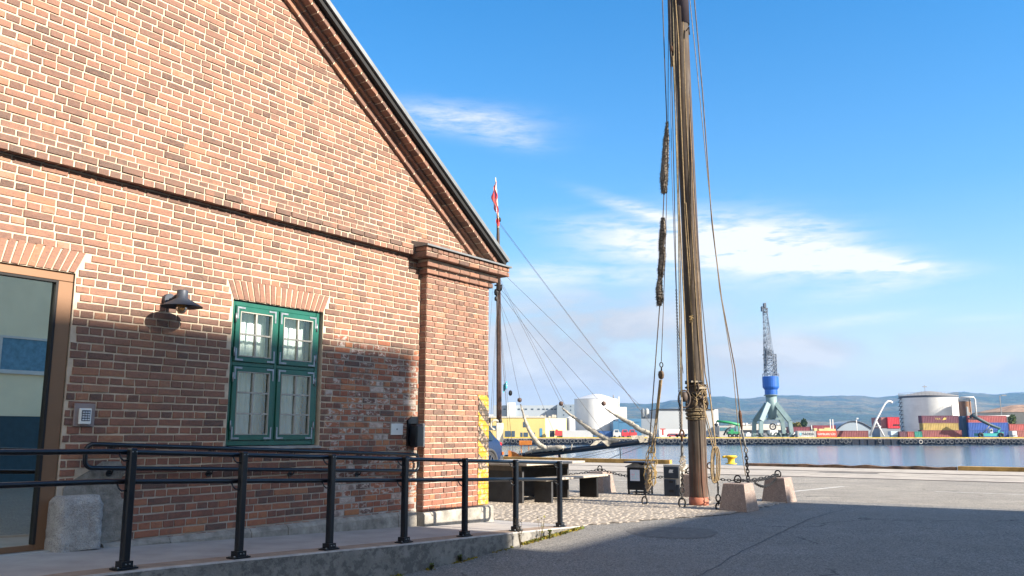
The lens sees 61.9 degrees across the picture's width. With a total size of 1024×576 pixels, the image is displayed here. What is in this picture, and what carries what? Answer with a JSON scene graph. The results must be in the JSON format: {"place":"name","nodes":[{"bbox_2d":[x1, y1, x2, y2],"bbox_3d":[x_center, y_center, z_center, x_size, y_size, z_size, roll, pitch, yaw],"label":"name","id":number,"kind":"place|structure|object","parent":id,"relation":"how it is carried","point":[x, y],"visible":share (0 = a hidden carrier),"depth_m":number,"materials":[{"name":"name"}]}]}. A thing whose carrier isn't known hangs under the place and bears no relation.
{"place":"outdoors","nodes":[
{"label":"outdoors","id":0,"kind":"place"},
{"bbox_2d":[562,430,592,436],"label":"shipping container","id":1,"kind":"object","parent":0,"point":[576,433],"depth_m":300.66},
{"bbox_2d":[618,407,626,418],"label":"concrete tower","id":2,"kind":"structure","parent":0,"point":[623,411],"depth_m":356.48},
{"bbox_2d":[610,419,641,436],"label":"blue building","id":3,"kind":"structure","parent":0,"point":[618,424],"depth_m":315.94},
{"bbox_2d":[488,490,784,525],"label":"cobblestone paving","id":4,"kind":"structure","parent":0,"point":[583,515],"depth_m":14.58,"materials":[{"name":"stone"}]},
{"bbox_2d":[488,459,584,502],"bbox_3d":[0.139,3.832,17.006,1.810,0.745,2.150,-7,-12,34],"label":"outdoor table","id":5,"kind":"object","parent":4,"relation":"on","point":[500,491],"visible":0.53,"depth_m":16.33,"materials":[{"name":"wood"}]},
{"bbox_2d":[534,473,607,502],"bbox_3d":[1.118,3.945,16.828,0.480,0.462,2.400,-7,-12,34],"label":"outdoor bench","id":6,"kind":"object","parent":4,"relation":"on","point":[588,487],"visible":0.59,"depth_m":16.70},
{"bbox_2d":[588,465,615,492],"bbox_3d":[1.952,4.229,18.906,0.500,0.598,0.511,-7,-12,37],"label":"granite block","id":7,"kind":"object","parent":4,"relation":"on","point":[606,484],"depth_m":18.73,"materials":[{"name":"stone"}]},
{"bbox_2d":[599,468,687,478],"bbox_3d":[2.812,4.005,18.344,2.128,0.200,0.059,-7,-12,34],"label":"barrier chain","id":8,"kind":"object","parent":7,"relation":"hanging from","point":[624,475],"visible":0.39,"depth_m":18.67,"materials":[{"name":"metal"}]},
{"bbox_2d":[624,461,654,494],"bbox_3d":[2.739,4.068,18.261,0.500,0.700,0.500,-7,-12,35],"label":"litter bin","id":9,"kind":"object","parent":4,"relation":"on","point":[636,481],"visible":0.88,"depth_m":18.12,"materials":[{"name":"black metal"}]},
{"bbox_2d":[663,464,686,496],"bbox_3d":[3.413,4.016,17.821,0.385,0.655,0.386,-7,-12,35],"label":"power cabinet","id":10,"kind":"object","parent":4,"relation":"on","point":[672,479],"visible":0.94,"depth_m":17.68,"materials":[{"name":"black metal"}]},
{"bbox_2d":[681,467,688,496],"bbox_3d":[3.682,4.030,17.733,0.500,0.598,0.511,-7,-12,37],"label":"granite block","id":11,"kind":"object","parent":4,"relation":"on","point":[686,482],"depth_m":17.54,"materials":[{"name":"stone"}]},
{"bbox_2d":[667,0,708,505],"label":"wooden mast","id":12,"kind":"object","parent":4,"relation":"on","point":[698,488],"visible":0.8,"depth_m":16.09,"materials":[{"name":"brown wood"}]},
{"bbox_2d":[646,0,669,474],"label":"mast shroud","id":13,"kind":"object","parent":12,"relation":"hanging from","point":[663,182],"visible":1,"depth_m":16.36,"materials":[{"name":"fabric"}]},
{"bbox_2d":[670,64,682,369],"bbox_3d":[3.109,-1.440,16.297,0.080,6.141,0.262,0,-10,0],"label":"rigging rope","id":14,"kind":"object","parent":12,"relation":"hanging from","point":[672,189],"visible":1,"depth_m":16.40,"materials":[{"name":"fabric"}]},
{"bbox_2d":[672,0,681,396],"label":"rigging rope","id":15,"kind":"object","parent":12,"relation":"hanging from","point":[677,202],"visible":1,"depth_m":16.20,"materials":[{"name":"fabric"}]},
{"bbox_2d":[675,9,682,396],"bbox_3d":[3.212,-3.046,16.512,0.426,10.262,0.117,8,-12,-39],"label":"rigging rope","id":16,"kind":"object","parent":12,"relation":"hanging from","point":[679,208],"visible":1,"depth_m":16.19,"materials":[{"name":"fabric"}]},
{"bbox_2d":[672,56,688,393],"bbox_3d":[3.193,-1.319,16.200,0.031,6.609,0.132,5,-11,-26],"label":"rigging rope","id":17,"kind":"object","parent":12,"relation":"hanging from","point":[682,262],"visible":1,"depth_m":15.97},
{"bbox_2d":[678,390,690,407],"bbox_3d":[3.146,2.025,15.580,0.220,0.341,0.132,5,-11,-28],"label":"pulley block","id":18,"kind":"object","parent":17,"relation":"hanging from","point":[685,397],"depth_m":15.55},
{"bbox_2d":[675,0,695,391],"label":"rigging rope","id":19,"kind":"object","parent":12,"relation":"hanging from","point":[684,195],"visible":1,"depth_m":16.31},
{"bbox_2d":[686,206,691,313],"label":"rigging rope","id":20,"kind":"object","parent":12,"relation":"hanging from","point":[689,260],"visible":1,"depth_m":16.07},
{"bbox_2d":[683,22,703,386],"bbox_3d":[3.449,-3.115,16.560,0.157,10.107,0.062,-5,-11,29],"label":"rigging rope","id":21,"kind":"object","parent":12,"relation":"hanging from","point":[690,209],"visible":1,"depth_m":16.28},
{"bbox_2d":[689,99,709,394],"bbox_3d":[3.486,-3.047,16.499,0.111,10.263,0.384,4,-10,-20],"label":"rigging rope","id":22,"kind":"object","parent":12,"relation":"hanging from","point":[696,251],"visible":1,"depth_m":16.05,"materials":[{"name":"fabric"}]},
{"bbox_2d":[689,75,710,394],"bbox_3d":[3.552,-3.022,16.506,0.152,10.310,0.350,7,-12,-35],"label":"rigging rope","id":23,"kind":"object","parent":12,"relation":"hanging from","point":[697,238],"visible":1,"depth_m":16.11,"materials":[{"name":"brown fabric"}]},
{"bbox_2d":[703,406,709,499],"bbox_3d":[3.528,2.981,15.469,0.065,1.692,0.016,0,-10,0],"label":"rigging rope","id":24,"kind":"object","parent":12,"relation":"hanging from","point":[705,454],"visible":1,"depth_m":15.46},
{"bbox_2d":[703,395,720,509],"bbox_3d":[3.477,2.889,15.092,0.258,2.025,0.888,0,-10,0],"label":"coiled halyard","id":25,"kind":"object","parent":12,"relation":"hanging from","point":[714,451],"visible":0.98,"depth_m":14.69,"materials":[{"name":"beige fabric"}]},
{"bbox_2d":[689,0,749,482],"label":"mast stay","id":26,"kind":"object","parent":12,"relation":"attached to","point":[740,413],"visible":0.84,"depth_m":16.69,"materials":[{"name":"brown fabric"}]},
{"bbox_2d":[641,0,668,503],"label":"block and tackle","id":27,"kind":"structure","parent":26,"relation":"hanging from","point":[648,480],"depth_m":15.76,"materials":[{"name":"fabric"}]},
{"bbox_2d":[670,2,685,506],"bbox_3d":[3.152,-2.086,16.277,0.197,12.232,0.580,-8,-12,38],"label":"rope","id":28,"kind":"object","parent":26,"relation":"hanging from","point":[682,459],"visible":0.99,"depth_m":15.50,"materials":[{"name":"fabric"}]},
{"bbox_2d":[719,475,758,511],"bbox_3d":[3.867,3.492,14.568,0.500,0.598,0.529,-7,-12,37],"label":"granite block","id":29,"kind":"object","parent":4,"relation":"on","point":[740,496],"depth_m":14.39,"materials":[{"name":"stone"}]},
{"bbox_2d":[737,473,778,481],"bbox_3d":[4.502,3.471,15.546,0.058,0.115,2.362,-6,-12,33],"label":"barrier chain","id":30,"kind":"object","parent":29,"relation":"hanging from","point":[760,479],"visible":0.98,"depth_m":15.48,"materials":[{"name":"metal"}]},
{"bbox_2d":[762,470,796,502],"bbox_3d":[5.143,3.815,16.469,0.500,0.598,0.511,-7,-12,37],"label":"granite block","id":31,"kind":"object","parent":4,"relation":"on","point":[780,489],"depth_m":16.29,"materials":[{"name":"stone"}]},
{"bbox_2d":[688,471,773,481],"bbox_3d":[4.416,3.790,17.121,1.991,0.192,0.059,-8,-13,41],"label":"barrier chain","id":32,"kind":"object","parent":31,"relation":"hanging from","point":[738,480],"visible":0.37,"depth_m":17.07,"materials":[{"name":"metal"}]},
{"bbox_2d":[754,475,778,487],"bbox_3d":[4.685,3.566,15.671,0.059,0.190,1.932,-5,-11,28],"label":"barrier chain","id":33,"kind":"object","parent":31,"relation":"hanging from","point":[767,485],"visible":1,"depth_m":15.62,"materials":[{"name":"metal"}]},
{"bbox_2d":[641,419,658,436],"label":"grey block","id":34,"kind":"structure","parent":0,"point":[645,423],"depth_m":317.97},
{"bbox_2d":[655,429,687,436],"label":"white shed","id":35,"kind":"structure","parent":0,"point":[666,431],"depth_m":295.85,"materials":[{"name":"paint"}]},
{"bbox_2d":[330,0,1023,413],"label":"sky","id":36,"kind":"structure","parent":0,"point":[866,157],"materials":[{"name":"blue"}]},
{"bbox_2d":[649,409,718,433],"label":"pale hall","id":37,"kind":"structure","parent":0,"point":[668,418],"depth_m":326.25,"materials":[{"name":"white paint"}]},
{"bbox_2d":[403,490,1023,575],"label":"asphalt ground","id":38,"kind":"structure","parent":0,"point":[865,539],"depth_m":10.65,"materials":[{"name":"asphalt"}]},
{"bbox_2d":[0,0,511,555],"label":"brick building","id":39,"kind":"structure","parent":38,"relation":"on","point":[274,190],"depth_m":9.40,"materials":[{"name":"brick"}]},
{"bbox_2d":[0,264,73,555],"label":"door","id":40,"kind":"structure","parent":39,"relation":"in","point":[35,304],"depth_m":7.55,"materials":[{"name":"brown metal"}]},
{"bbox_2d":[72,403,95,426],"bbox_3d":[-3.942,1.173,7.884,0.056,0.210,0.200,-7,-12,34],"label":"keypad","id":41,"kind":"object","parent":39,"relation":"attached to","point":[83,414],"depth_m":7.86,"materials":[{"name":"grey plastic"}]},
{"bbox_2d":[160,290,202,313],"bbox_3d":[-3.338,0.144,8.592,0.455,0.237,0.406,-7,-12,34],"label":"wall lamp","id":42,"kind":"object","parent":39,"relation":"attached to","point":[180,302],"visible":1,"depth_m":8.55,"materials":[{"name":"grey metal"}]},
{"bbox_2d":[82,442,419,476],"bbox_3d":[-2.608,1.978,9.685,0.102,0.493,4.692,-7,-12,34],"label":"handrail","id":43,"kind":"object","parent":39,"relation":"attached to","point":[111,445],"depth_m":9.05,"materials":[{"name":"metal"}]},
{"bbox_2d":[225,300,320,448],"bbox_3d":[-2.759,1.027,9.856,0.210,1.629,1.365,-7,-12,34],"label":"window","id":44,"kind":"structure","parent":39,"relation":"in","point":[284,367],"depth_m":9.80,"materials":[{"name":"green paint"}]},
{"bbox_2d":[390,423,402,434],"bbox_3d":[-1.533,1.880,11.355,0.019,0.150,0.235,-7,-12,34],"label":"access plate","id":45,"kind":"object","parent":39,"relation":"attached to","point":[396,429],"visible":1,"depth_m":11.34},
{"bbox_2d":[406,417,424,446],"bbox_3d":[-1.294,1.948,11.550,0.178,0.410,0.200,-7,-12,34],"label":"ash bin","id":46,"kind":"object","parent":39,"relation":"attached to","point":[415,434],"visible":1,"depth_m":11.49,"materials":[{"name":"metal"}]},
{"bbox_2d":[0,520,579,575],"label":"ramp","id":47,"kind":"structure","parent":38,"relation":"on","point":[374,552],"depth_m":8.20,"materials":[{"name":"concrete"}]},
{"bbox_2d":[44,494,103,552],"bbox_3d":[-3.917,2.109,7.676,0.192,0.475,0.445,-7,-12,34],"label":"guard stone","id":48,"kind":"object","parent":47,"relation":"on","point":[74,522],"visible":1,"depth_m":7.58,"materials":[{"name":"grey stone"}]},
{"bbox_2d":[0,448,566,570],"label":"railing","id":49,"kind":"object","parent":47,"relation":"on","point":[130,481],"visible":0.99,"depth_m":7.59,"materials":[{"name":"metal"}]},
{"bbox_2d":[390,526,584,575],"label":"kerb moss","id":50,"kind":"object","parent":38,"relation":"on","point":[560,533],"visible":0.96,"depth_m":11.09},
{"bbox_2d":[514,518,522,547],"bbox_3d":[0.083,3.053,10.653,0.122,0.372,0.107,0,-10,0],"label":"weed","id":51,"kind":"object","parent":38,"relation":"on","point":[518,531],"visible":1,"depth_m":10.65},
{"bbox_2d":[537,515,544,539],"bbox_3d":[0.383,3.143,11.179,0.117,0.323,0.105,0,-10,0],"label":"weed","id":52,"kind":"object","parent":38,"relation":"on","point":[540,537],"visible":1,"depth_m":11.19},
{"bbox_2d":[626,527,717,537],"bbox_3d":[2.223,3.373,11.779,1.269,0.046,0.963,0,-10,0],"label":"asphalt repair patch","id":53,"kind":"object","parent":38,"relation":"on","point":[672,532],"visible":1,"depth_m":11.76,"materials":[{"name":"asphalt"}]},
{"bbox_2d":[698,509,843,575],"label":"sealed crack","id":54,"kind":"object","parent":38,"relation":"on","point":[758,543],"visible":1,"depth_m":10.81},
{"bbox_2d":[714,426,740,436],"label":"glass office","id":55,"kind":"structure","parent":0,"point":[719,430],"depth_m":317.63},
{"bbox_2d":[728,423,789,436],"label":"warehouse","id":56,"kind":"structure","parent":0,"point":[747,427],"depth_m":328.49,"materials":[{"name":"white paint"}]},
{"bbox_2d":[495,437,1023,444],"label":"quay","id":57,"kind":"structure","parent":0,"point":[870,441],"depth_m":265.75,"materials":[{"name":"concrete"}]},
{"bbox_2d":[502,445,1023,469],"bbox_3d":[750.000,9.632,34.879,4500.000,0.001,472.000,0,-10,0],"label":"water","id":58,"kind":"structure","parent":0,"point":[949,455],"depth_m":147.41,"materials":[{"name":"blue liquid"}]},
{"bbox_2d":[489,177,660,458],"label":"sailing ship","id":59,"kind":"object","parent":58,"relation":"on","point":[542,450],"visible":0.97,"depth_m":44.04,"materials":[{"name":"metal"}]},
{"bbox_2d":[491,181,499,225],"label":"flag","id":60,"kind":"object","parent":59,"relation":"attached to","point":[494,196],"visible":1,"depth_m":47.06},
{"bbox_2d":[549,462,1023,482],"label":"quay apron","id":61,"kind":"object","parent":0,"point":[859,473],"visible":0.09,"depth_m":28.54,"materials":[{"name":"concrete"}]},
{"bbox_2d":[503,457,671,463],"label":"timber beam","id":62,"kind":"structure","parent":61,"relation":"on","point":[607,460],"depth_m":38.20,"materials":[{"name":"wood"}]},
{"bbox_2d":[722,455,736,463],"bbox_3d":[9.268,7.278,36.175,0.575,0.375,0.520,7,-12,-37],"label":"mooring bollard","id":63,"kind":"object","parent":61,"relation":"on","point":[730,458],"visible":1,"depth_m":36.05,"materials":[{"name":"metal"}]},
{"bbox_2d":[577,470,1009,482],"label":"rail groove","id":64,"kind":"object","parent":61,"relation":"on","point":[829,477],"depth_m":24.97},
{"bbox_2d":[585,465,1005,475],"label":"rail groove","id":65,"kind":"object","parent":61,"relation":"on","point":[840,471],"depth_m":28.45},
{"bbox_2d":[583,470,1016,482],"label":"crane rail","id":66,"kind":"object","parent":61,"relation":"on","point":[832,477],"depth_m":25.21,"materials":[{"name":"metal"}]},
{"bbox_2d":[593,465,1011,475],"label":"crane rail","id":67,"kind":"object","parent":61,"relation":"on","point":[846,471],"depth_m":29.14,"materials":[{"name":"metal"}]},
{"bbox_2d":[589,470,1023,482],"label":"rail groove","id":68,"kind":"object","parent":61,"relation":"on","point":[874,478],"depth_m":24.69},
{"bbox_2d":[598,465,1017,475],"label":"rail groove","id":69,"kind":"object","parent":61,"relation":"on","point":[851,471],"depth_m":28.45},
{"bbox_2d":[746,463,956,469],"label":"timber beam","id":70,"kind":"structure","parent":61,"relation":"on","point":[857,466],"depth_m":31.99,"materials":[{"name":"wood"}]},
{"bbox_2d":[958,466,1023,471],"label":"timber beam","id":71,"kind":"structure","parent":61,"relation":"on","point":[987,468],"depth_m":29.51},
{"bbox_2d":[569,470,1023,508],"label":"old asphalt ground","id":72,"kind":"structure","parent":0,"point":[950,493],"depth_m":19.59,"materials":[{"name":"asphalt"}]},
{"bbox_2d":[489,431,503,459],"bbox_3d":[-2.186,5.314,28.229,1.860,1.585,4.350,-7,-12,34],"label":"parked car","id":73,"kind":"object","parent":72,"relation":"on","point":[495,449],"visible":0.12,"depth_m":29.05,"materials":[{"name":"blue paint"}]},
{"bbox_2d":[619,392,1023,427],"bbox_3d":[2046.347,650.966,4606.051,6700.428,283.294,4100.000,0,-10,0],"label":"hills","id":74,"kind":"structure","parent":0,"point":[817,410],"depth_m":3985.43,"materials":[{"name":"plant"}]},
{"bbox_2d":[831,421,871,436],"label":"arched hall","id":75,"kind":"structure","parent":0,"point":[848,426],"depth_m":313.84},
{"bbox_2d":[872,428,900,436],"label":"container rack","id":76,"kind":"object","parent":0,"point":[876,432],"visible":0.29,"depth_m":295.23,"materials":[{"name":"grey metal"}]},
{"bbox_2d":[871,417,886,427],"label":"shipping container","id":77,"kind":"object","parent":76,"relation":"on","point":[881,421],"visible":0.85,"depth_m":296.66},
{"bbox_2d":[886,417,899,427],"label":"shipping container","id":78,"kind":"object","parent":76,"relation":"on","point":[892,422],"visible":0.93,"depth_m":295.46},
{"bbox_3d":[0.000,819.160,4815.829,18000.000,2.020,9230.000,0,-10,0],"label":"far ground","id":79,"kind":"structure","parent":0,"visible":0},
{"bbox_2d":[489,416,566,436],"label":"yellow building","id":80,"kind":"structure","parent":79,"relation":"on","point":[540,426],"depth_m":296.31,"materials":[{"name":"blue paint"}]},
{"bbox_2d":[493,402,573,417],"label":"grey factory","id":81,"kind":"structure","parent":79,"relation":"on","point":[552,411],"depth_m":376.05,"materials":[{"name":"stone"}]},
{"bbox_2d":[555,429,561,435],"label":"parked van","id":82,"kind":"object","parent":79,"relation":"on","point":[558,432],"visible":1,"depth_m":291.85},
{"bbox_2d":[566,417,574,429],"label":"storage tank","id":83,"kind":"object","parent":79,"relation":"on","point":[570,423],"visible":0.42,"depth_m":314.33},
{"bbox_2d":[574,394,619,430],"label":"storage tank","id":84,"kind":"object","parent":79,"relation":"on","point":[603,418],"visible":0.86,"depth_m":327.85,"materials":[{"name":"grey metal"}]},
{"bbox_2d":[598,431,611,436],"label":"shipping container","id":85,"kind":"object","parent":79,"relation":"on","point":[608,433],"visible":0.5,"depth_m":287.93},
{"bbox_2d":[613,430,620,436],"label":"parked vehicle","id":86,"kind":"object","parent":79,"relation":"on","point":[616,433],"visible":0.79,"depth_m":285.87,"materials":[{"name":"white metal"}]},
{"bbox_2d":[621,430,629,436],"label":"parked vehicle","id":87,"kind":"object","parent":79,"relation":"on","point":[624,433],"visible":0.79,"depth_m":285.87,"materials":[{"name":"red metal"}]},
{"bbox_2d":[714,420,740,436],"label":"green handler","id":88,"kind":"object","parent":79,"relation":"on","point":[732,432],"visible":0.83,"depth_m":279.92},
{"bbox_2d":[752,302,793,436],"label":"harbour crane","id":89,"kind":"object","parent":79,"relation":"on","point":[771,407],"visible":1,"depth_m":287.32,"materials":[{"name":"metal"}]},
{"bbox_2d":[751,432,795,436],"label":"scrap heap","id":90,"kind":"object","parent":79,"relation":"on","point":[779,434],"visible":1,"depth_m":276.71,"materials":[{"name":"metal"}]},
{"bbox_2d":[786,427,809,432],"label":"shipping container","id":91,"kind":"object","parent":79,"relation":"on","point":[800,429],"visible":0.48,"depth_m":296.08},
{"bbox_2d":[801,418,807,426],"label":"tree","id":92,"kind":"object","parent":79,"relation":"on","point":[804,422],"visible":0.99,"depth_m":340.25,"materials":[{"name":"green plant"}]},
{"bbox_2d":[795,431,815,436],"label":"shipping container","id":93,"kind":"object","parent":79,"relation":"on","point":[805,433],"visible":0.96,"depth_m":275.07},
{"bbox_2d":[812,428,835,430],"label":"shipping container","id":94,"kind":"object","parent":79,"relation":"on","point":[823,429],"visible":0.88,"depth_m":279.19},
{"bbox_2d":[812,425,835,428],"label":"shipping container","id":95,"kind":"object","parent":94,"relation":"on","point":[820,426],"visible":0.43,"depth_m":298.15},
{"bbox_2d":[816,431,836,436],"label":"shipping container","id":96,"kind":"object","parent":79,"relation":"on","point":[825,433],"visible":0.98,"depth_m":275.52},
{"bbox_2d":[836,431,868,436],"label":"shipping container","id":97,"kind":"object","parent":79,"relation":"on","point":[852,434],"visible":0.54,"depth_m":282.95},
{"bbox_2d":[869,400,892,436],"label":"loading arm","id":98,"kind":"object","parent":79,"relation":"on","point":[878,415],"visible":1,"depth_m":277.65},
{"bbox_2d":[888,431,897,436],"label":"white tanker","id":99,"kind":"object","parent":79,"relation":"on","point":[892,433],"visible":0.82,"depth_m":280.09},
{"bbox_2d":[898,431,907,436],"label":"shipping container","id":100,"kind":"object","parent":79,"relation":"on","point":[902,433],"visible":0.55,"depth_m":279.01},
{"bbox_2d":[907,431,914,436],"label":"shipping container","id":101,"kind":"object","parent":79,"relation":"on","point":[910,433],"visible":0.46,"depth_m":279.00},
{"bbox_2d":[914,431,922,436],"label":"shipping container","id":102,"kind":"object","parent":79,"relation":"on","point":[918,433],"visible":0.46,"depth_m":279.01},
{"bbox_2d":[898,385,958,430],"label":"storage tank","id":103,"kind":"object","parent":79,"relation":"on","point":[913,407],"visible":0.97,"depth_m":309.74,"materials":[{"name":"grey metal"}]},
{"bbox_2d":[918,430,961,436],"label":"shipping container","id":104,"kind":"object","parent":79,"relation":"on","point":[941,433],"visible":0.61,"depth_m":281.00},
{"bbox_2d":[919,423,958,429],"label":"shipping container","id":105,"kind":"object","parent":104,"relation":"on","point":[938,426],"visible":1,"depth_m":281.41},
{"bbox_2d":[918,416,958,422],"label":"shipping container","id":106,"kind":"object","parent":105,"relation":"on","point":[938,419],"visible":1,"depth_m":281.78,"materials":[{"name":"red metal"}]},
{"bbox_2d":[958,416,966,436],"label":"shipping container","id":107,"kind":"object","parent":79,"relation":"on","point":[962,423],"visible":0.46,"depth_m":285.78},
{"bbox_2d":[958,397,1008,415],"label":"storage tank","id":108,"kind":"object","parent":79,"relation":"on","point":[964,404],"visible":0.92,"depth_m":302.44,"materials":[{"name":"grey metal"}]},
{"bbox_2d":[968,414,1003,436],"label":"reach stacker","id":109,"kind":"object","parent":79,"relation":"on","point":[998,433],"visible":0.93,"depth_m":277.02,"materials":[{"name":"teal metal"}]},
{"bbox_2d":[967,430,1008,436],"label":"shipping container","id":110,"kind":"object","parent":79,"relation":"on","point":[970,433],"visible":0.38,"depth_m":284.03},
{"bbox_2d":[967,423,1008,429],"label":"shipping container","id":111,"kind":"object","parent":110,"relation":"on","point":[981,426],"visible":0.75,"depth_m":284.35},
{"bbox_2d":[966,416,1006,422],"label":"shipping container","id":112,"kind":"object","parent":111,"relation":"on","point":[996,419],"visible":0.84,"depth_m":284.73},
{"bbox_2d":[973,405,1023,436],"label":"warehouse","id":113,"kind":"structure","parent":79,"relation":"on","point":[1017,411],"depth_m":350.50,"materials":[{"name":"metal"}]},
{"bbox_2d":[1008,414,1016,423],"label":"tree","id":114,"kind":"object","parent":79,"relation":"on","point":[1011,418],"visible":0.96,"depth_m":295.96,"materials":[{"name":"green plant"}]},
{"bbox_2d":[1008,431,1017,436],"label":"parked vehicle","id":115,"kind":"object","parent":79,"relation":"on","point":[1012,433],"visible":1,"depth_m":279.11,"materials":[{"name":"white paint"}]},
{"bbox_2d":[1008,424,1023,430],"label":"shipping container","id":116,"kind":"object","parent":79,"relation":"on","point":[1015,427],"visible":0.91,"depth_m":287.25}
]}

